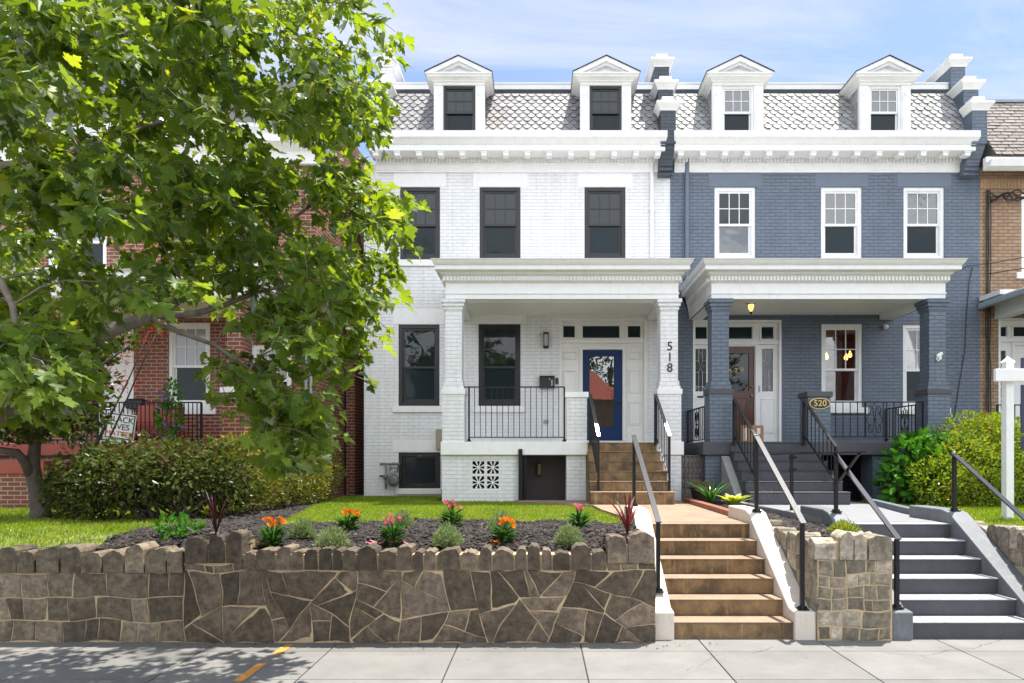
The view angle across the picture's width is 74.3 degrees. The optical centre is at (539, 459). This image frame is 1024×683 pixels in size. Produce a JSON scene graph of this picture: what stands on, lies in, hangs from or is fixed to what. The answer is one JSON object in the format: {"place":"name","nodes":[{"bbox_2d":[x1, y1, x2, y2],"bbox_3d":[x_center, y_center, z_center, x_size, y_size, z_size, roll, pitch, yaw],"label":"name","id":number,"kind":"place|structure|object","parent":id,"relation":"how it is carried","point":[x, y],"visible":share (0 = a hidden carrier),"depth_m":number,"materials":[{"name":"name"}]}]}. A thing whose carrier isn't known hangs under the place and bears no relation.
{"place":"outdoors","nodes":[
{"label":"outdoors","id":0,"kind":"place"},
{"bbox_2d":[57,291,181,492],"bbox_3d":[-7.356,-0.973,11.182,2.683,3.643,1.103,0,0,0],"label":"red maple","id":1,"kind":"object","parent":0,"point":[110,414],"visible":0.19,"depth_m":11.30,"materials":[{"name":"green plant"}]},
{"bbox_2d":[0,503,244,548],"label":"lawn","id":2,"kind":"structure","parent":0,"point":[79,529],"depth_m":8.22,"materials":[{"name":"plant"}]},
{"bbox_2d":[0,287,141,519],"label":"yard tree","id":3,"kind":"object","parent":2,"relation":"on","point":[32,436],"visible":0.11,"depth_m":9.40,"materials":[{"name":"green plant"}]},
{"bbox_2d":[36,429,267,521],"bbox_3d":[-5.388,0.213,9.482,2.940,1.296,1.841,0,0,-11],"label":"hedge bush","id":4,"kind":"object","parent":2,"relation":"on","point":[96,477],"visible":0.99,"depth_m":9.17,"materials":[{"name":"green plant"}]},
{"bbox_2d":[152,377,186,503],"bbox_3d":[-6.605,-0.321,12.000,0.601,2.327,0.522,0,0,0],"label":"clematis","id":5,"kind":"object","parent":2,"relation":"on","point":[158,421],"visible":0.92,"depth_m":11.96,"materials":[{"name":"green plant"}]},
{"bbox_2d":[284,494,621,523],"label":"lawn","id":6,"kind":"structure","parent":0,"point":[436,510],"depth_m":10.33,"materials":[{"name":"plant"}]},
{"bbox_2d":[150,640,853,682],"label":"sidewalk base","id":7,"kind":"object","parent":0,"point":[582,656],"depth_m":6.11,"materials":[{"name":"concrete"}]},
{"bbox_2d":[0,541,184,642],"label":"garden wall","id":8,"kind":"structure","parent":7,"relation":"on","point":[82,592],"depth_m":6.81,"materials":[{"name":"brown stone"}]},
{"bbox_2d":[184,529,655,643],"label":"garden wall","id":9,"kind":"structure","parent":7,"relation":"on","point":[238,589],"depth_m":6.79,"materials":[{"name":"grey stone"}]},
{"bbox_2d":[624,505,815,639],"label":"staircase","id":10,"kind":"structure","parent":7,"relation":"on","point":[728,580],"depth_m":7.53,"materials":[{"name":"beige concrete"}]},
{"bbox_2d":[632,435,663,592],"bbox_3d":[1.270,0.537,8.190,0.110,1.763,1.960,0,0,0],"label":"handrail","id":11,"kind":"object","parent":10,"relation":"attached to","point":[636,448],"visible":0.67,"depth_m":7.89,"materials":[{"name":"black metal"}]},
{"bbox_2d":[751,434,808,610],"bbox_3d":[2.715,0.610,7.730,0.110,1.879,1.580,0,0,0],"label":"handrail","id":12,"kind":"object","parent":10,"relation":"attached to","point":[790,499],"visible":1,"depth_m":7.38,"materials":[{"name":"black metal"}]},
{"bbox_2d":[769,520,892,640],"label":"planter wall","id":13,"kind":"structure","parent":7,"relation":"on","point":[848,586],"depth_m":6.87,"materials":[{"name":"stone"}]},
{"bbox_2d":[827,519,861,531],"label":"cushion plant","id":14,"kind":"object","parent":13,"relation":"on","point":[843,525],"visible":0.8,"depth_m":7.35,"materials":[{"name":"green plant"}]},
{"bbox_2d":[800,505,1023,639],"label":"staircase","id":15,"kind":"structure","parent":7,"relation":"on","point":[961,577],"depth_m":7.53,"materials":[{"name":"grey paint"}]},
{"bbox_2d":[752,451,904,608],"bbox_3d":[3.710,0.721,9.360,0.132,1.637,4.780,0,0,0],"label":"handrail","id":16,"kind":"object","parent":15,"relation":"attached to","point":[876,509],"visible":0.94,"depth_m":7.85,"materials":[{"name":"black metal"}]},
{"bbox_2d":[950,452,1023,520],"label":"handrail","id":17,"kind":"object","parent":15,"relation":"attached to","point":[990,487],"visible":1,"depth_m":8.26,"materials":[{"name":"black metal"}]},
{"bbox_2d":[975,521,1023,576],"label":"garden wall","id":18,"kind":"structure","parent":7,"relation":"on","point":[1008,541],"depth_m":7.71,"materials":[{"name":"stone"}]},
{"bbox_2d":[0,639,1023,682],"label":"sidewalk","id":19,"kind":"structure","parent":0,"point":[892,661],"depth_m":6.13,"materials":[{"name":"concrete"}]},
{"bbox_2d":[0,0,430,483],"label":"street tree","id":20,"kind":"object","parent":19,"relation":"on","point":[47,369],"visible":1,"depth_m":4.66,"materials":[{"name":"green plant"}]},
{"bbox_2d":[234,644,293,680],"bbox_3d":[-2.501,1.836,6.160,0.106,0.001,1.120,0,0,0],"label":"sidewalk marking","id":21,"kind":"object","parent":19,"relation":"on","point":[251,671],"visible":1,"depth_m":5.97,"materials":[{"name":"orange paint"}]},
{"bbox_2d":[116,642,710,648],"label":"leaf litter","id":22,"kind":"object","parent":19,"relation":"on","point":[400,642],"visible":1,"depth_m":6.74,"materials":[{"name":"brown plant"}]},
{"bbox_2d":[0,0,1023,164],"label":"sky","id":23,"kind":"structure","parent":0,"point":[517,40],"materials":[{"name":"blue"}]},
{"bbox_2d":[95,494,1023,551],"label":"yard","id":24,"kind":"structure","parent":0,"point":[568,549],"depth_m":7.53,"materials":[{"name":"soil"}]},
{"bbox_2d":[0,533,123,548],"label":"lawn edge","id":25,"kind":"object","parent":24,"relation":"on","point":[78,542],"visible":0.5,"depth_m":7.46,"materials":[{"name":"plant"}]},
{"bbox_2d":[153,510,206,539],"bbox_3d":[-4.044,0.740,7.483,0.576,0.381,0.431,0,0,0],"label":"weed","id":26,"kind":"object","parent":24,"relation":"on","point":[179,531],"visible":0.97,"depth_m":7.47,"materials":[{"name":"green plant"}]},
{"bbox_2d":[0,81,365,507],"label":"row house","id":27,"kind":"structure","parent":24,"relation":"on","point":[175,356],"depth_m":14.10,"materials":[{"name":"red brick"}]},
{"bbox_2d":[49,229,105,267],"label":"window","id":28,"kind":"structure","parent":27,"relation":"in","point":[98,251],"depth_m":14.21,"materials":[{"name":"white paint"}]},
{"bbox_2d":[98,329,133,442],"bbox_3d":[-8.857,-1.593,14.140,0.752,2.454,0.120,0,0,0],"label":"front door","id":29,"kind":"structure","parent":27,"relation":"in","point":[121,367],"depth_m":14.16,"materials":[{"name":"white paint"}]},
{"bbox_2d":[104,411,136,444],"bbox_3d":[-7.601,-0.540,12.226,0.602,0.685,0.027,0,0,0],"label":"yard sign","id":30,"kind":"object","parent":27,"relation":"attached to","point":[126,425],"visible":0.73,"depth_m":12.22,"materials":[{"name":"white plastic"}]},
{"bbox_2d":[124,399,144,408],"bbox_3d":[-8.418,-1.170,14.030,0.354,0.209,0.135,0,0,0],"label":"mailbox","id":31,"kind":"object","parent":27,"relation":"attached to","point":[134,404],"visible":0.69,"depth_m":13.97,"materials":[{"name":"black metal"}]},
{"bbox_2d":[124,405,184,444],"bbox_3d":[-7.511,-0.681,13.125,0.867,0.799,0.750,0,0,0],"label":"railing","id":32,"kind":"object","parent":27,"relation":"on","point":[151,420],"visible":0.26,"depth_m":13.28,"materials":[{"name":"red paint"}]},
{"bbox_2d":[169,323,215,413],"bbox_3d":[-7.332,-1.912,14.148,1.137,1.921,0.205,0,0,0],"label":"window","id":33,"kind":"structure","parent":27,"relation":"in","point":[184,352],"depth_m":14.18,"materials":[{"name":"white paint"}]},
{"bbox_2d":[213,206,256,267],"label":"window","id":34,"kind":"structure","parent":27,"relation":"in","point":[254,206],"depth_m":14.17,"materials":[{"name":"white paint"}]},
{"bbox_2d":[252,345,290,388],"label":"window","id":35,"kind":"structure","parent":27,"relation":"in","point":[255,350],"depth_m":14.16,"materials":[{"name":"white paint"}]},
{"bbox_2d":[95,503,639,550],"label":"mulch","id":36,"kind":"object","parent":24,"relation":"on","point":[243,519],"visible":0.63,"depth_m":7.72,"materials":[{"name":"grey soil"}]},
{"bbox_2d":[193,492,236,534],"bbox_3d":[-3.395,0.549,7.049,0.464,0.465,0.372,0,0,8],"label":"cordyline","id":37,"kind":"object","parent":36,"relation":"on","point":[213,509],"visible":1,"depth_m":7.03,"materials":[{"name":"red plant"}]},
{"bbox_2d":[193,431,346,512],"bbox_3d":[-4.597,0.165,11.758,1.300,1.406,4.316,0,0,8],"label":"hedge bush","id":38,"kind":"object","parent":36,"relation":"on","point":[283,488],"visible":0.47,"depth_m":11.63,"materials":[{"name":"green plant"}]},
{"bbox_2d":[256,516,289,547],"bbox_3d":[-2.827,0.761,7.142,0.357,0.353,0.369,0,0,0],"label":"lily","id":39,"kind":"object","parent":36,"relation":"on","point":[271,535],"visible":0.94,"depth_m":7.11,"materials":[{"name":"green plant"}]},
{"bbox_2d":[288,516,317,538],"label":"herb","id":40,"kind":"object","parent":36,"relation":"on","point":[300,529],"visible":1,"depth_m":7.47,"materials":[{"name":"green plant"}]},
{"bbox_2d":[312,525,350,546],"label":"herb","id":41,"kind":"object","parent":36,"relation":"on","point":[331,535],"visible":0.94,"depth_m":7.08,"materials":[{"name":"green plant"}]},
{"bbox_2d":[333,508,362,530],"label":"lily","id":42,"kind":"object","parent":36,"relation":"on","point":[346,523],"visible":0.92,"depth_m":7.85,"materials":[{"name":"green plant"}]},
{"bbox_2d":[367,539,407,543],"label":"fallen petals","id":43,"kind":"object","parent":36,"relation":"on","point":[389,542],"visible":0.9,"depth_m":7.14,"materials":[{"name":"pink plant"}]},
{"bbox_2d":[376,513,411,544],"bbox_3d":[-1.566,0.743,7.231,0.386,0.360,0.377,0,0,0],"label":"lily","id":44,"kind":"object","parent":36,"relation":"on","point":[389,531],"visible":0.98,"depth_m":7.22,"materials":[{"name":"green plant"}]},
{"bbox_2d":[390,510,414,527],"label":"herb","id":45,"kind":"object","parent":36,"relation":"on","point":[405,520],"visible":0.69,"depth_m":8.07,"materials":[{"name":"green plant"}]},
{"bbox_2d":[430,521,464,546],"bbox_3d":[-0.988,0.784,7.197,0.392,0.300,0.400,0,0,0],"label":"herb","id":46,"kind":"object","parent":36,"relation":"on","point":[450,536],"visible":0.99,"depth_m":7.13,"materials":[{"name":"green plant"}]},
{"bbox_2d":[438,499,464,526],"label":"lily","id":47,"kind":"object","parent":36,"relation":"on","point":[451,515],"visible":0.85,"depth_m":8.21,"materials":[{"name":"green plant"}]},
{"bbox_2d":[485,509,517,529],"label":"herb","id":48,"kind":"object","parent":36,"relation":"on","point":[495,521],"visible":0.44,"depth_m":7.95,"materials":[{"name":"green plant"}]},
{"bbox_2d":[487,516,518,542],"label":"lily","id":49,"kind":"object","parent":36,"relation":"on","point":[502,532],"visible":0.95,"depth_m":7.28,"materials":[{"name":"green plant"}]},
{"bbox_2d":[552,521,583,547],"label":"herb","id":50,"kind":"object","parent":36,"relation":"on","point":[567,537],"visible":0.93,"depth_m":7.14,"materials":[{"name":"green plant"}]},
{"bbox_2d":[565,502,592,527],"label":"lily","id":51,"kind":"object","parent":36,"relation":"on","point":[578,518],"visible":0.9,"depth_m":8.08,"materials":[{"name":"green plant"}]},
{"bbox_2d":[603,492,647,534],"bbox_3d":[0.953,0.556,7.108,0.659,0.451,0.575,0,0,0],"label":"cordyline","id":52,"kind":"object","parent":36,"relation":"on","point":[627,521],"visible":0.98,"depth_m":7.02,"materials":[{"name":"red plant"}]},
{"bbox_2d":[364,54,694,504],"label":"row house","id":53,"kind":"structure","parent":24,"relation":"on","point":[542,234],"depth_m":15.29,"materials":[{"name":"white paint"}]},
{"bbox_2d":[380,463,400,488],"bbox_3d":[-3.368,0.356,15.175,0.466,0.593,0.160,0,0,0],"label":"gas meter","id":54,"kind":"object","parent":53,"relation":"attached to","point":[393,479],"visible":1,"depth_m":15.15,"materials":[{"name":"grey metal"}]},
{"bbox_2d":[392,325,441,411],"bbox_3d":[-2.743,-2.075,15.348,1.189,1.992,0.205,0,0,0],"label":"window","id":55,"kind":"structure","parent":53,"relation":"in","point":[418,344],"depth_m":15.38,"materials":[{"name":"black glass"}]},
{"bbox_2d":[395,453,440,493],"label":"basement window","id":56,"kind":"structure","parent":53,"relation":"in","point":[416,470],"depth_m":15.37,"materials":[{"name":"black glass"}]},
{"bbox_2d":[398,188,439,265],"bbox_3d":[-2.720,-5.288,15.348,1.167,1.800,0.205,0,0,0],"label":"window","id":57,"kind":"structure","parent":53,"relation":"in","point":[427,223],"depth_m":15.38,"materials":[{"name":"black glass"}]},
{"bbox_2d":[473,324,525,411],"bbox_3d":[-0.918,-2.081,15.348,1.212,2.004,0.205,0,0,0],"label":"window","id":58,"kind":"structure","parent":53,"relation":"in","point":[499,344],"depth_m":15.38,"materials":[{"name":"black glass"}]},
{"bbox_2d":[480,188,519,257],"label":"window","id":59,"kind":"structure","parent":53,"relation":"in","point":[499,207],"depth_m":15.38,"materials":[{"name":"black glass"}]},
{"bbox_2d":[523,455,564,499],"bbox_3d":[-0.051,0.448,14.010,1.186,1.085,0.200,0,0,0],"label":"basement door","id":60,"kind":"structure","parent":53,"relation":"in","point":[545,473],"depth_m":14.05,"materials":[{"name":"black metal"}]},
{"bbox_2d":[539,376,554,385],"bbox_3d":[0.158,-1.766,15.229,0.351,0.282,0.134,0,0,0],"label":"mailbox","id":61,"kind":"object","parent":53,"relation":"attached to","point":[546,380],"visible":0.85,"depth_m":15.17,"materials":[{"name":"black metal"}]},
{"bbox_2d":[583,350,621,440],"bbox_3d":[1.428,-1.461,15.416,0.897,2.101,0.128,0,0,0],"label":"front door","id":62,"kind":"structure","parent":53,"relation":"in","point":[602,369],"depth_m":15.45,"materials":[{"name":"blue paint"}]},
{"bbox_2d":[584,188,624,257],"bbox_3d":[1.473,-5.372,15.390,0.929,1.632,0.120,0,0,0],"label":"window","id":63,"kind":"structure","parent":53,"relation":"in","point":[604,208],"depth_m":15.38,"materials":[{"name":"black glass"}]},
{"bbox_2d":[514,500,742,521],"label":"walkway","id":64,"kind":"structure","parent":24,"relation":"on","point":[679,511],"depth_m":10.37,"materials":[{"name":"beige concrete"}]},
{"bbox_2d":[683,498,727,515],"bbox_3d":[2.728,0.777,10.665,0.135,0.125,4.072,0,0,1],"label":"path edging","id":65,"kind":"object","parent":24,"relation":"on","point":[712,507],"visible":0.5,"depth_m":10.85,"materials":[{"name":"red brick"}]},
{"bbox_2d":[713,501,832,536],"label":"mulch","id":66,"kind":"object","parent":24,"relation":"on","point":[809,526],"visible":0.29,"depth_m":8.59,"materials":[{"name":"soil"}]},
{"bbox_2d":[688,480,716,502],"bbox_3d":[3.069,0.604,12.750,0.540,0.473,0.540,0,0,0],"label":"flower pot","id":67,"kind":"object","parent":66,"relation":"on","point":[697,495],"visible":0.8,"depth_m":12.59,"materials":[{"name":"green plant"}]},
{"bbox_2d":[685,480,739,503],"bbox_3d":[3.027,0.570,11.936,1.185,0.464,0.709,0,0,0],"label":"daylily","id":68,"kind":"object","parent":66,"relation":"on","point":[711,496],"visible":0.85,"depth_m":11.87,"materials":[{"name":"green plant"}]},
{"bbox_2d":[717,493,752,504],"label":"hosta","id":69,"kind":"object","parent":66,"relation":"on","point":[734,500],"visible":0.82,"depth_m":11.24,"materials":[{"name":"yellow plant"}]},
{"bbox_2d":[738,502,821,522],"bbox_3d":[3.600,0.790,10.312,0.220,0.100,3.385,0,0,-4],"label":"path edging","id":70,"kind":"object","parent":24,"relation":"on","point":[787,513],"visible":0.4,"depth_m":9.86,"materials":[{"name":"grey paint"}]},
{"bbox_2d":[644,54,994,504],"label":"row house","id":71,"kind":"structure","parent":24,"relation":"on","point":[808,220],"depth_m":15.25,"materials":[{"name":"blue brick"}]},
{"bbox_2d":[714,188,754,257],"bbox_3d":[4.420,-5.372,15.390,0.929,1.632,0.120,0,0,0],"label":"window","id":72,"kind":"structure","parent":71,"relation":"in","point":[734,208],"depth_m":15.38,"materials":[{"name":"white paint"}]},
{"bbox_2d":[729,347,753,425],"bbox_3d":[4.443,-1.484,15.425,0.897,2.189,0.111,0,0,0],"label":"front door","id":73,"kind":"structure","parent":71,"relation":"in","point":[741,359],"depth_m":15.43,"materials":[{"name":"brown wood"}]},
{"bbox_2d":[737,425,763,441],"bbox_3d":[4.402,-0.541,14.172,0.473,0.358,0.356,0,0,0],"label":"parcel","id":74,"kind":"object","parent":71,"relation":"on","point":[759,430],"visible":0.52,"depth_m":14.00,"materials":[{"name":"cardboard"}]},
{"bbox_2d":[826,330,851,359],"bbox_3d":[7.371,-2.860,16.638,0.508,0.866,0.589,0,0,43],"label":"pendant lamp","id":75,"kind":"object","parent":71,"relation":"hanging from","point":[849,354],"visible":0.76,"depth_m":16.59,"materials":[{"name":"yellow glass"}]},
{"bbox_2d":[821,188,860,257],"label":"window","id":76,"kind":"structure","parent":71,"relation":"in","point":[840,207],"depth_m":15.38,"materials":[{"name":"white paint"}]},
{"bbox_2d":[821,324,868,413],"bbox_3d":[6.845,-2.064,15.348,1.189,2.038,0.205,0,0,0],"label":"window","id":77,"kind":"structure","parent":71,"relation":"in","point":[857,327],"depth_m":15.33,"materials":[{"name":"white paint"}]},
{"bbox_2d":[903,188,943,257],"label":"window","id":78,"kind":"structure","parent":71,"relation":"in","point":[923,208],"depth_m":15.38,"materials":[{"name":"white paint"}]},
{"bbox_2d":[897,325,950,413],"bbox_3d":[8.693,-2.053,15.348,1.189,2.038,0.205,0,0,0],"label":"window","id":79,"kind":"structure","parent":71,"relation":"in","point":[911,333],"depth_m":15.38,"materials":[{"name":"white paint"}]},
{"bbox_2d":[763,501,938,521],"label":"walkway","id":80,"kind":"structure","parent":24,"relation":"on","point":[858,512],"depth_m":9.93,"materials":[{"name":"grey paint"}]},
{"bbox_2d":[865,499,908,514],"bbox_3d":[5.556,0.770,10.470,0.156,0.140,3.787,0,0,13],"label":"path edging","id":81,"kind":"object","parent":24,"relation":"on","point":[893,507],"visible":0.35,"depth_m":10.62,"materials":[{"name":"grey concrete"}]},
{"bbox_2d":[961,99,1023,499],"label":"row house","id":82,"kind":"structure","parent":24,"relation":"on","point":[1001,264],"depth_m":15.30,"materials":[{"name":"beige brick"}]},
{"bbox_2d":[1015,346,1023,433],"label":"front door","id":83,"kind":"structure","parent":82,"relation":"in","point":[1019,350],"depth_m":15.43,"materials":[{"name":"white paint"}]},
{"bbox_2d":[1016,193,1023,278],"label":"window","id":84,"kind":"structure","parent":82,"relation":"in","point":[1019,275],"depth_m":15.33,"materials":[{"name":"white paint"}]},
{"bbox_2d":[860,501,1023,525],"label":"grass","id":85,"kind":"structure","parent":0,"point":[989,515],"depth_m":10.04,"materials":[{"name":"green plant"}]},
{"label":"lawn","id":86,"kind":"structure","parent":0,"visible":0},
{"bbox_2d":[869,423,956,504],"bbox_3d":[6.880,0.119,12.399,1.501,1.613,1.306,0,0,0],"label":"hydrangea bush","id":87,"kind":"object","parent":86,"relation":"on","point":[913,444],"visible":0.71,"depth_m":12.18,"materials":[{"name":"green plant"}]},
{"bbox_2d":[903,409,1023,507],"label":"azalea bush","id":88,"kind":"object","parent":86,"relation":"on","point":[984,456],"visible":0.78,"depth_m":11.79,"materials":[{"name":"green plant"}]},
{"bbox_2d":[994,356,1023,518],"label":"sign post","id":89,"kind":"object","parent":86,"relation":"on","point":[1007,375],"visible":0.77,"depth_m":9.25,"materials":[{"name":"white paint"}]}
]}

